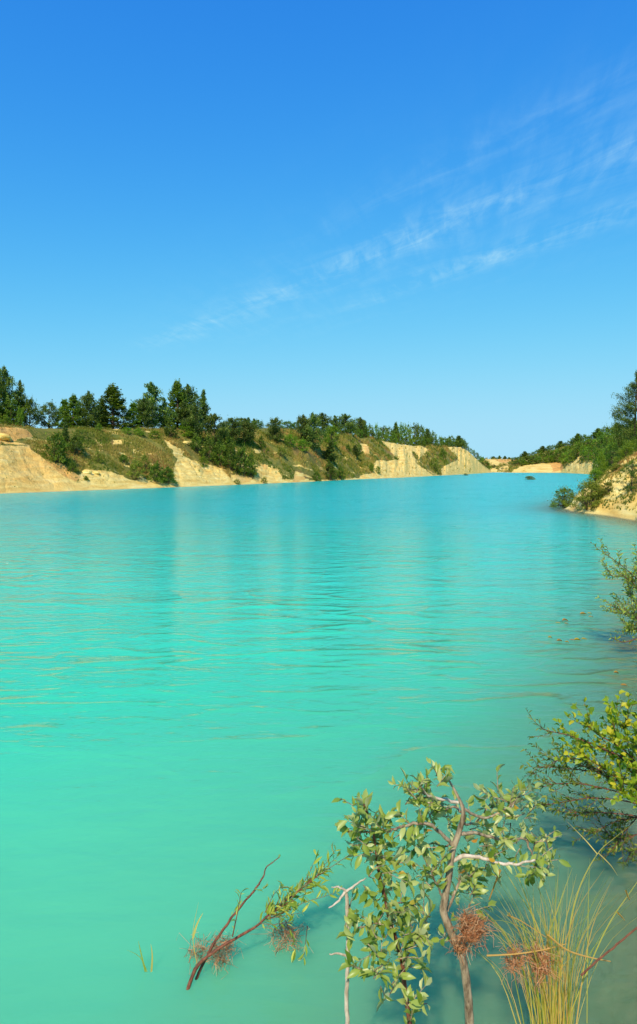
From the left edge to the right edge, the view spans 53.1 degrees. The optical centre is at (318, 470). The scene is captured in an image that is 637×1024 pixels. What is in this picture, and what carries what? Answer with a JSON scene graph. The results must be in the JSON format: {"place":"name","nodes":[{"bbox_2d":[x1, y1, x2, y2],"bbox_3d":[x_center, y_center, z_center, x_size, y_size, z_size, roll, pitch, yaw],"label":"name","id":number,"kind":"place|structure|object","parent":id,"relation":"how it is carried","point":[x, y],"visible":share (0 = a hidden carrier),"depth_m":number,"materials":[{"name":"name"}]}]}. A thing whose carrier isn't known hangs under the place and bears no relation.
{"place":"outdoors","nodes":[
{"label":"outdoors","id":0,"kind":"place"},
{"bbox_2d":[0,425,491,493],"bbox_3d":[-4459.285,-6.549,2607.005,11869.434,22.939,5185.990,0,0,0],"label":"hill","id":1,"kind":"structure","parent":0,"point":[27,463],"depth_m":97.98,"materials":[{"name":"sand"}]},
{"bbox_2d":[0,433,10,440],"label":"rock","id":2,"kind":"object","parent":1,"relation":"on","point":[4,437],"visible":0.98,"depth_m":75.48,"materials":[{"name":"stone"}]},
{"bbox_2d":[0,414,11,424],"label":"shrub","id":3,"kind":"object","parent":1,"relation":"on","point":[4,420],"visible":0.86,"depth_m":81.63,"materials":[{"name":"green plant"}]},
{"bbox_2d":[0,366,20,419],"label":"pine tree","id":4,"kind":"object","parent":1,"relation":"on","point":[5,382],"visible":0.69,"depth_m":86.05,"materials":[{"name":"green plant"}]},
{"bbox_2d":[0,398,26,424],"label":"broadleaf tree","id":5,"kind":"object","parent":1,"relation":"on","point":[10,404],"visible":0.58,"depth_m":84.20,"materials":[{"name":"green plant"}]},
{"bbox_2d":[14,403,23,426],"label":"shrub","id":6,"kind":"object","parent":1,"relation":"on","point":[19,411],"visible":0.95,"depth_m":83.83,"materials":[{"name":"green plant"}]},
{"bbox_2d":[9,380,34,422],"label":"pine tree","id":7,"kind":"object","parent":1,"relation":"on","point":[21,399],"visible":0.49,"depth_m":87.59,"materials":[{"name":"green plant"}]},
{"bbox_2d":[20,395,42,427],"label":"broadleaf tree","id":8,"kind":"object","parent":1,"relation":"on","point":[36,413],"visible":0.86,"depth_m":88.22,"materials":[{"name":"green plant"}]},
{"bbox_2d":[37,399,63,427],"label":"broadleaf tree","id":9,"kind":"object","parent":1,"relation":"on","point":[55,415],"visible":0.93,"depth_m":90.97,"materials":[{"name":"green plant"}]},
{"bbox_2d":[40,429,71,463],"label":"shrub","id":10,"kind":"object","parent":1,"relation":"on","point":[60,447],"visible":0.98,"depth_m":77.28,"materials":[{"name":"green plant"}]},
{"bbox_2d":[54,399,72,428],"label":"young tree","id":11,"kind":"object","parent":1,"relation":"on","point":[63,402],"visible":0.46,"depth_m":96.42,"materials":[{"name":"green plant"}]},
{"bbox_2d":[58,422,70,444],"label":"spruce tree","id":12,"kind":"object","parent":1,"relation":"on","point":[65,435],"visible":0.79,"depth_m":82.86,"materials":[{"name":"green plant"}]},
{"bbox_2d":[66,460,77,471],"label":"shrub","id":13,"kind":"object","parent":1,"relation":"on","point":[73,464],"visible":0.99,"depth_m":77.31,"materials":[{"name":"green plant"}]},
{"bbox_2d":[59,393,85,427],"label":"young tree","id":14,"kind":"object","parent":1,"relation":"on","point":[73,407],"visible":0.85,"depth_m":94.75,"materials":[{"name":"green plant"}]},
{"bbox_2d":[64,432,87,454],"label":"shrub","id":15,"kind":"object","parent":1,"relation":"on","point":[74,445],"visible":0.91,"depth_m":81.85,"materials":[{"name":"green plant"}]},
{"bbox_2d":[74,405,93,426],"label":"broadleaf tree","id":16,"kind":"object","parent":1,"relation":"on","point":[85,412],"visible":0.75,"depth_m":95.47,"materials":[{"name":"green plant"}]},
{"bbox_2d":[77,391,102,427],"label":"pine tree","id":17,"kind":"object","parent":1,"relation":"on","point":[87,400],"visible":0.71,"depth_m":98.63,"materials":[{"name":"green plant"}]},
{"bbox_2d":[91,398,110,427],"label":"pine tree","id":18,"kind":"object","parent":1,"relation":"on","point":[101,400],"visible":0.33,"depth_m":101.88,"materials":[{"name":"green plant"}]},
{"bbox_2d":[97,382,138,428],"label":"tree","id":19,"kind":"object","parent":1,"relation":"on","point":[113,397],"visible":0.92,"depth_m":101.45,"materials":[{"name":"green plant"}]},
{"bbox_2d":[123,402,143,427],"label":"young tree","id":20,"kind":"object","parent":1,"relation":"on","point":[133,409],"visible":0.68,"depth_m":105.74,"materials":[{"name":"green plant"}]},
{"bbox_2d":[126,458,145,478],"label":"shrub","id":21,"kind":"object","parent":1,"relation":"on","point":[134,465],"visible":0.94,"depth_m":85.69,"materials":[{"name":"green plant"}]},
{"bbox_2d":[131,427,145,435],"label":"shrub","id":22,"kind":"object","parent":1,"relation":"on","point":[138,430],"visible":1,"depth_m":99.65,"materials":[{"name":"green plant"}]},
{"bbox_2d":[133,398,156,427],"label":"pine tree","id":23,"kind":"object","parent":1,"relation":"on","point":[145,409],"visible":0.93,"depth_m":106.94,"materials":[{"name":"green plant"}]},
{"bbox_2d":[140,453,151,472],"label":"shrub","id":24,"kind":"object","parent":1,"relation":"on","point":[143,458],"visible":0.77,"depth_m":89.31,"materials":[{"name":"green plant"}]},
{"bbox_2d":[131,381,168,427],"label":"pine tree","id":25,"kind":"object","parent":1,"relation":"on","point":[152,389],"visible":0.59,"depth_m":110.65,"materials":[{"name":"green plant"}]},
{"bbox_2d":[148,428,161,438],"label":"shrub","id":26,"kind":"object","parent":1,"relation":"on","point":[154,434],"visible":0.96,"depth_m":101.86,"materials":[{"name":"green plant"}]},
{"bbox_2d":[147,460,169,482],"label":"shrub","id":27,"kind":"object","parent":1,"relation":"on","point":[154,468],"visible":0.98,"depth_m":87.79,"materials":[{"name":"green plant"}]},
{"bbox_2d":[157,397,176,427],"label":"pine tree","id":28,"kind":"object","parent":1,"relation":"on","point":[165,419],"visible":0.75,"depth_m":112.41,"materials":[{"name":"green plant"}]},
{"bbox_2d":[162,463,177,484],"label":"shrub","id":29,"kind":"object","parent":1,"relation":"on","point":[169,472],"visible":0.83,"depth_m":89.63,"materials":[{"name":"green plant"}]},
{"bbox_2d":[162,418,178,437],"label":"shrub","id":30,"kind":"object","parent":1,"relation":"on","point":[166,430],"visible":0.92,"depth_m":106.06,"materials":[{"name":"green plant"}]},
{"bbox_2d":[167,378,188,428],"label":"young tree","id":31,"kind":"object","parent":1,"relation":"on","point":[175,398],"visible":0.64,"depth_m":117.17,"materials":[{"name":"green plant"}]},
{"bbox_2d":[172,401,195,428],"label":"pine tree","id":32,"kind":"object","parent":1,"relation":"on","point":[185,412],"visible":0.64,"depth_m":116.25,"materials":[{"name":"green plant"}]},
{"bbox_2d":[178,420,195,437],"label":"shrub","id":33,"kind":"object","parent":1,"relation":"on","point":[185,434],"visible":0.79,"depth_m":110.51,"materials":[{"name":"green plant"}]},
{"bbox_2d":[178,403,206,438],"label":"pine tree","id":34,"kind":"object","parent":1,"relation":"on","point":[192,418],"visible":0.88,"depth_m":110.54,"materials":[{"name":"green plant"}]},
{"bbox_2d":[180,384,204,426],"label":"pine tree","id":35,"kind":"object","parent":1,"relation":"on","point":[187,391],"visible":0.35,"depth_m":120.08,"materials":[{"name":"green plant"}]},
{"bbox_2d":[188,433,204,451],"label":"shrub","id":36,"kind":"object","parent":1,"relation":"on","point":[194,445],"visible":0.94,"depth_m":107.11,"materials":[{"name":"green plant"}]},
{"bbox_2d":[198,389,210,427],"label":"spruce tree","id":37,"kind":"object","parent":1,"relation":"on","point":[204,408],"visible":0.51,"depth_m":125.98,"materials":[{"name":"green plant"}]},
{"bbox_2d":[197,433,220,461],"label":"shrub","id":38,"kind":"object","parent":1,"relation":"on","point":[206,450],"visible":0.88,"depth_m":107.13,"materials":[{"name":"green plant"}]},
{"bbox_2d":[202,413,231,444],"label":"pine tree","id":39,"kind":"object","parent":1,"relation":"on","point":[222,429],"visible":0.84,"depth_m":114.40,"materials":[{"name":"green plant"}]},
{"bbox_2d":[211,438,228,465],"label":"shrub","id":40,"kind":"object","parent":1,"relation":"on","point":[220,450],"visible":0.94,"depth_m":108.22,"materials":[{"name":"green plant"}]},
{"bbox_2d":[217,433,235,454],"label":"shrub","id":41,"kind":"object","parent":1,"relation":"on","point":[224,442],"visible":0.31,"depth_m":114.98,"materials":[{"name":"green plant"}]},
{"bbox_2d":[221,437,240,472],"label":"shrub","id":42,"kind":"object","parent":1,"relation":"on","point":[232,459],"visible":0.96,"depth_m":108.95,"materials":[{"name":"green plant"}]},
{"bbox_2d":[225,417,243,442],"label":"pine tree","id":43,"kind":"object","parent":1,"relation":"on","point":[235,425],"visible":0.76,"depth_m":121.99,"materials":[{"name":"green plant"}]},
{"bbox_2d":[0,423,470,486],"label":"grass","id":44,"kind":"structure","parent":1,"relation":"on","point":[344,442],"depth_m":120.74,"materials":[{"name":"plant"}]},
{"bbox_2d":[235,444,253,474],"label":"shrub","id":45,"kind":"object","parent":1,"relation":"on","point":[245,461],"visible":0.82,"depth_m":110.88,"materials":[{"name":"green plant"}]},
{"bbox_2d":[233,418,258,442],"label":"pine tree","id":46,"kind":"object","parent":1,"relation":"on","point":[248,433],"visible":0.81,"depth_m":125.96,"materials":[{"name":"green plant"}]},
{"bbox_2d":[243,451,257,476],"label":"shrub","id":47,"kind":"object","parent":1,"relation":"on","point":[251,458],"visible":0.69,"depth_m":112.83,"materials":[{"name":"green plant"}]},
{"bbox_2d":[265,416,285,441],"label":"pine tree","id":48,"kind":"object","parent":1,"relation":"on","point":[273,429],"visible":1,"depth_m":139.06,"materials":[{"name":"green plant"}]},
{"bbox_2d":[280,421,295,428],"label":"broadleaf tree","id":49,"kind":"object","parent":1,"relation":"on","point":[287,425],"visible":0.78,"depth_m":159.95,"materials":[{"name":"green plant"}]},
{"bbox_2d":[283,434,298,446],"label":"shrub","id":50,"kind":"object","parent":1,"relation":"on","point":[286,440],"visible":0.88,"depth_m":142.40,"materials":[{"name":"green plant"}]},
{"bbox_2d":[294,414,311,438],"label":"pine tree","id":51,"kind":"object","parent":1,"relation":"on","point":[302,420],"visible":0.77,"depth_m":152.45,"materials":[{"name":"green plant"}]},
{"bbox_2d":[295,436,310,451],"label":"shrub","id":52,"kind":"object","parent":1,"relation":"on","point":[301,445],"visible":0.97,"depth_m":145.25,"materials":[{"name":"green plant"}]},
{"bbox_2d":[299,411,327,449],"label":"pine tree","id":53,"kind":"object","parent":1,"relation":"on","point":[311,432],"visible":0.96,"depth_m":151.86,"materials":[{"name":"green plant"}]},
{"bbox_2d":[313,412,331,431],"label":"pine tree","id":54,"kind":"object","parent":1,"relation":"on","point":[324,420],"visible":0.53,"depth_m":186.48,"materials":[{"name":"green plant"}]},
{"bbox_2d":[322,425,340,445],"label":"broadleaf tree","id":55,"kind":"object","parent":1,"relation":"on","point":[335,434],"visible":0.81,"depth_m":171.26,"materials":[{"name":"green plant"}]},
{"bbox_2d":[322,441,340,461],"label":"spruce tree","id":56,"kind":"object","parent":1,"relation":"on","point":[328,455],"visible":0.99,"depth_m":156.21,"materials":[{"name":"green plant"}]},
{"bbox_2d":[323,460,339,480],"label":"shrub","id":57,"kind":"object","parent":1,"relation":"on","point":[330,472],"visible":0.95,"depth_m":145.57,"materials":[{"name":"green plant"}]},
{"bbox_2d":[328,415,346,432],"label":"pine tree","id":58,"kind":"object","parent":1,"relation":"on","point":[336,422],"visible":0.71,"depth_m":203.82,"materials":[{"name":"green plant"}]},
{"bbox_2d":[336,463,346,479],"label":"shrub","id":59,"kind":"object","parent":1,"relation":"on","point":[342,472],"visible":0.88,"depth_m":152.92,"materials":[{"name":"green plant"}]},
{"bbox_2d":[337,413,358,433],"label":"pine tree","id":60,"kind":"object","parent":1,"relation":"on","point":[350,424],"visible":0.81,"depth_m":213.94,"materials":[{"name":"green plant"}]},
{"bbox_2d":[351,445,361,456],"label":"spruce tree","id":61,"kind":"object","parent":1,"relation":"on","point":[356,452],"visible":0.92,"depth_m":188.47,"materials":[{"name":"green plant"}]},
{"bbox_2d":[355,417,365,437],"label":"pine tree","id":62,"kind":"object","parent":1,"relation":"on","point":[361,424],"visible":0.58,"depth_m":235.18,"materials":[{"name":"green plant"}]},
{"bbox_2d":[389,431,398,442],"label":"shrub","id":63,"kind":"object","parent":1,"relation":"on","point":[393,437],"visible":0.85,"depth_m":273.04,"materials":[{"name":"green plant"}]},
{"bbox_2d":[399,422,407,442],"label":"broadleaf tree","id":64,"kind":"object","parent":1,"relation":"on","point":[402,429],"visible":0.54,"depth_m":301.22,"materials":[{"name":"green plant"}]},
{"bbox_2d":[402,424,415,443],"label":"broadleaf tree","id":65,"kind":"object","parent":1,"relation":"on","point":[408,431],"visible":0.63,"depth_m":308.84,"materials":[{"name":"green plant"}]},
{"bbox_2d":[409,422,421,443],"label":"broadleaf tree","id":66,"kind":"object","parent":1,"relation":"on","point":[416,428],"visible":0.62,"depth_m":332.99,"materials":[{"name":"green plant"}]},
{"bbox_2d":[412,425,426,444],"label":"broadleaf tree","id":67,"kind":"object","parent":1,"relation":"on","point":[422,430],"visible":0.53,"depth_m":340.42,"materials":[{"name":"green plant"}]},
{"bbox_2d":[424,428,433,445],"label":"conifer tree","id":68,"kind":"object","parent":1,"relation":"on","point":[428,434],"visible":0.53,"depth_m":367.01,"materials":[{"name":"green plant"}]},
{"bbox_2d":[429,455,442,471],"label":"shrub","id":69,"kind":"object","parent":1,"relation":"on","point":[435,464],"visible":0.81,"depth_m":279.83,"materials":[{"name":"green plant"}]},
{"bbox_2d":[0,472,636,1023],"bbox_3d":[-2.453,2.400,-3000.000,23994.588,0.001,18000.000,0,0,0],"label":"water","id":70,"kind":"structure","parent":0,"point":[214,700],"depth_m":6.09,"materials":[{"name":"liquid"}]},
{"bbox_2d":[128,902,202,971],"bbox_3d":[-0.735,2.250,3.050,0.366,0.370,0.003,0,0,0],"label":"grass tuft","id":71,"kind":"object","parent":70,"relation":"on","point":[193,935],"visible":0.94,"depth_m":3.05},
{"bbox_2d":[186,843,358,989],"bbox_3d":[-0.208,2.163,3.128,0.874,0.540,0.270,0,0,-14],"label":"willow branch","id":72,"kind":"object","parent":70,"relation":"on","point":[281,908],"visible":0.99,"depth_m":3.09,"materials":[{"name":"green plant"}]},
{"bbox_2d":[177,932,214,973],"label":"root tuft","id":73,"kind":"object","parent":72,"relation":"attached to","point":[203,949],"visible":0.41,"depth_m":3.15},
{"bbox_2d":[198,931,243,976],"bbox_3d":[-0.458,2.361,3.089,0.218,0.224,0.209,0,0,-35],"label":"root tuft","id":74,"kind":"object","parent":72,"relation":"attached to","point":[218,958],"visible":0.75,"depth_m":3.08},
{"bbox_2d":[250,916,312,955],"bbox_3d":[-0.180,2.407,3.255,0.347,0.320,0.327,0,0,0],"label":"root tuft","id":75,"kind":"object","parent":70,"relation":"in","point":[287,933],"visible":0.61,"depth_m":3.24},
{"bbox_2d":[328,878,365,1023],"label":"dead branch","id":76,"kind":"object","parent":70,"relation":"on","point":[346,990],"visible":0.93,"depth_m":2.19,"materials":[{"name":"wood"}]},
{"bbox_2d":[331,789,435,1023],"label":"willow shrub","id":77,"kind":"object","parent":70,"relation":"on","point":[400,916],"visible":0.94,"depth_m":2.18,"materials":[{"name":"green plant"}]},
{"bbox_2d":[366,757,570,1023],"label":"willow sapling","id":78,"kind":"object","parent":70,"relation":"on","point":[431,802],"visible":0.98,"depth_m":2.36,"materials":[{"name":"green plant"}]},
{"bbox_2d":[444,931,474,965],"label":"root tuft","id":79,"kind":"object","parent":78,"relation":"attached to","point":[460,949],"visible":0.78,"depth_m":2.29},
{"bbox_2d":[446,902,500,964],"bbox_3d":[0.554,1.616,2.246,0.176,0.188,0.189,0,0,28],"label":"root tuft","id":80,"kind":"object","parent":78,"relation":"attached to","point":[473,929],"visible":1,"depth_m":2.23,"materials":[{"name":"plant"}]},
{"bbox_2d":[458,823,635,1023],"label":"grass tuft","id":81,"kind":"object","parent":70,"relation":"on","point":[552,1015],"visible":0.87,"depth_m":2.50,"materials":[{"name":"plant"}]},
{"bbox_2d":[495,935,533,989],"bbox_3d":[0.762,1.901,2.447,0.153,0.192,0.149,0,0,0],"label":"root tuft","id":82,"kind":"object","parent":81,"relation":"attached to","point":[513,961],"visible":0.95,"depth_m":2.44,"materials":[{"name":"plant"}]},
{"bbox_2d":[487,944,565,956],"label":"dry stalk","id":83,"kind":"object","parent":81,"relation":"attached to","point":[489,955],"visible":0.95,"depth_m":2.42,"materials":[{"name":"brown plant"}]},
{"bbox_2d":[518,936,563,995],"bbox_3d":[0.853,1.899,2.455,0.194,0.191,0.195,0,0,0],"label":"root tuft","id":84,"kind":"object","parent":81,"relation":"attached to","point":[544,967],"visible":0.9,"depth_m":2.43,"materials":[{"name":"plant"}]},
{"bbox_2d":[547,934,610,961],"bbox_3d":[0.991,1.818,2.426,0.266,0.143,0.009,0,0,-11],"label":"dry stalk","id":85,"kind":"object","parent":81,"relation":"attached to","point":[555,941],"visible":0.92,"depth_m":2.42,"materials":[{"name":"brown plant"}]},
{"bbox_2d":[580,927,636,975],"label":"dead twig","id":86,"kind":"object","parent":81,"relation":"attached to","point":[606,953],"visible":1,"depth_m":2.30,"materials":[{"name":"wood"}]},
{"bbox_2d":[0,0,636,459],"label":"sky","id":87,"kind":"structure","parent":0,"point":[382,212],"materials":[{"name":"blue"}]},
{"bbox_2d":[483,459,513,471],"bbox_3d":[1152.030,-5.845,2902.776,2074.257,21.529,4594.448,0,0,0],"label":"hill","id":88,"kind":"structure","parent":0,"point":[495,462],"depth_m":780.18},
{"bbox_2d":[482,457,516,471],"bbox_3d":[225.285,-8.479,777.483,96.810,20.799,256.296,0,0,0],"label":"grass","id":89,"kind":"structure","parent":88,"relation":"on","point":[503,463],"depth_m":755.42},
{"bbox_2d":[507,437,618,473],"bbox_3d":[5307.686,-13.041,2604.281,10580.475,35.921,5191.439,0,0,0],"label":"hill","id":90,"kind":"structure","parent":0,"point":[578,467],"depth_m":592.41,"materials":[{"name":"sand"}]},
{"bbox_2d":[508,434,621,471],"bbox_3d":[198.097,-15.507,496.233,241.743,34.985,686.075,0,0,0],"label":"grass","id":91,"kind":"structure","parent":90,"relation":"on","point":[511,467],"depth_m":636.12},
{"bbox_2d":[570,433,582,444],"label":"conifer tree","id":92,"kind":"object","parent":90,"relation":"on","point":[576,439],"visible":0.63,"depth_m":742.33,"materials":[{"name":"green plant"}]},
{"bbox_2d":[558,456,636,1023],"bbox_3d":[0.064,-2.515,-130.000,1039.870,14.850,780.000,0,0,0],"label":"ground","id":93,"kind":"structure","parent":0,"point":[625,995],"depth_m":3.86,"materials":[{"name":"sand"}]},
{"bbox_2d":[547,483,574,508],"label":"shrub","id":94,"kind":"object","parent":93,"relation":"on","point":[562,498],"visible":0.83,"depth_m":42.37,"materials":[{"name":"green plant"}]},
{"bbox_2d":[520,690,636,872],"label":"birch shrub","id":95,"kind":"object","parent":93,"relation":"on","point":[627,760],"visible":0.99,"depth_m":3.58,"materials":[{"name":"green plant"}]},
{"bbox_2d":[564,476,604,510],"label":"shrub","id":96,"kind":"object","parent":93,"relation":"on","point":[592,487],"visible":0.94,"depth_m":35.81,"materials":[{"name":"green plant"}]},
{"bbox_2d":[586,468,603,482],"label":"shrub","id":97,"kind":"object","parent":93,"relation":"on","point":[595,471],"visible":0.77,"depth_m":40.47,"materials":[{"name":"green plant"}]},
{"bbox_2d":[594,450,608,480],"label":"shrub","id":98,"kind":"object","parent":93,"relation":"on","point":[602,465],"visible":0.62,"depth_m":51.87,"materials":[{"name":"green plant"}]},
{"bbox_2d":[590,422,617,478],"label":"broadleaf tree","id":99,"kind":"object","parent":93,"relation":"on","point":[603,443],"visible":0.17,"depth_m":70.11,"materials":[{"name":"green plant"}]},
{"bbox_2d":[574,451,636,510],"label":"grass","id":100,"kind":"structure","parent":93,"relation":"on","point":[613,472],"depth_m":36.25,"materials":[{"name":"plant"}]},
{"bbox_2d":[596,481,615,494],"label":"shrub","id":101,"kind":"object","parent":93,"relation":"on","point":[608,484],"visible":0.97,"depth_m":35.50,"materials":[{"name":"green plant"}]},
{"bbox_2d":[596,436,620,468],"bbox_3d":[26.721,-0.715,57.951,2.590,4.759,2.366,0,0,44],"label":"broadleaf tree","id":102,"kind":"object","parent":93,"relation":"on","point":[608,449],"visible":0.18,"depth_m":57.88,"materials":[{"name":"green plant"}]},
{"bbox_2d":[590,538,636,643],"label":"willow shrub","id":103,"kind":"object","parent":93,"relation":"on","point":[631,581],"visible":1,"depth_m":8.16,"materials":[{"name":"green plant"}]},
{"bbox_2d":[606,419,630,463],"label":"broadleaf tree","id":104,"kind":"object","parent":93,"relation":"on","point":[618,441],"visible":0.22,"depth_m":65.69,"materials":[{"name":"green plant"}]},
{"bbox_2d":[606,460,636,491],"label":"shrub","id":105,"kind":"object","parent":93,"relation":"on","point":[631,473],"visible":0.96,"depth_m":33.57,"materials":[{"name":"green plant"}]},
{"bbox_2d":[608,370,636,458],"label":"pine tree","id":106,"kind":"object","parent":93,"relation":"on","point":[626,432],"visible":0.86,"depth_m":51.72,"materials":[{"name":"green plant"}]},
{"bbox_2d":[615,445,635,461],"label":"shrub","id":107,"kind":"object","parent":93,"relation":"on","point":[629,451],"visible":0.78,"depth_m":42.93,"materials":[{"name":"green plant"}]},
{"bbox_2d":[616,438,636,459],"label":"shrub","id":108,"kind":"object","parent":93,"relation":"on","point":[632,444],"visible":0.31,"depth_m":46.89,"materials":[{"name":"green plant"}]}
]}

